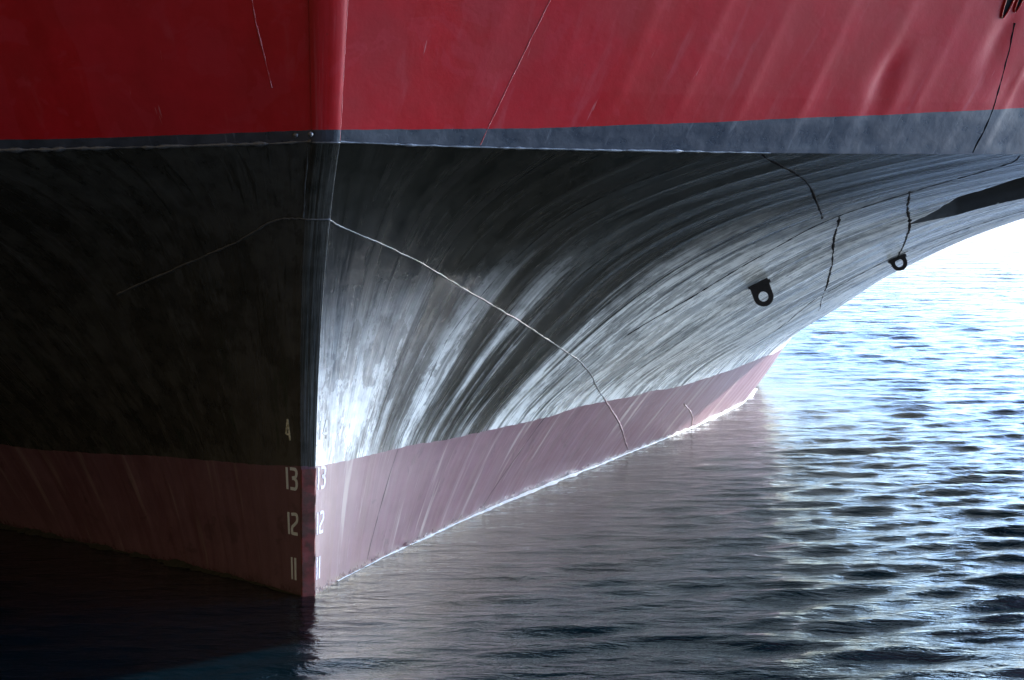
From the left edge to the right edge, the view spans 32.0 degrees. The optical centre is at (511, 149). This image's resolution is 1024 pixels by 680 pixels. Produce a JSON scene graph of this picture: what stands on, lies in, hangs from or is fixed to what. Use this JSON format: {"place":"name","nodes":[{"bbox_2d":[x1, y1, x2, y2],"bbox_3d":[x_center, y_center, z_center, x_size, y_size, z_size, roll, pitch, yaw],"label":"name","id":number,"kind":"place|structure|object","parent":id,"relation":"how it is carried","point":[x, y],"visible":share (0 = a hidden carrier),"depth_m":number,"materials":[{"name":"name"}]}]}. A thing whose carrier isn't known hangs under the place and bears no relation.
{"place":"outdoors","nodes":[
{"label":"outdoors","id":0,"kind":"place"},
{"bbox_2d":[0,218,1023,679],"bbox_3d":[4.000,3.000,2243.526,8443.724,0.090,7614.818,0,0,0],"label":"water","id":1,"kind":"structure","parent":0,"point":[838,494],"depth_m":12.84,"materials":[{"name":"blue liquid"}]},
{"bbox_2d":[0,0,1023,596],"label":"ship","id":2,"kind":"object","parent":1,"relation":"on","point":[302,298],"visible":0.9,"depth_m":12.47,"materials":[{"name":"black paint"}]},
{"bbox_2d":[338,388,757,580],"bbox_3d":[0.994,2.991,17.354,0.289,0.027,10.852,0,0,24],"label":"waterline foam","id":3,"kind":"object","parent":1,"relation":"on","point":[751,395],"visible":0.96,"depth_m":15.83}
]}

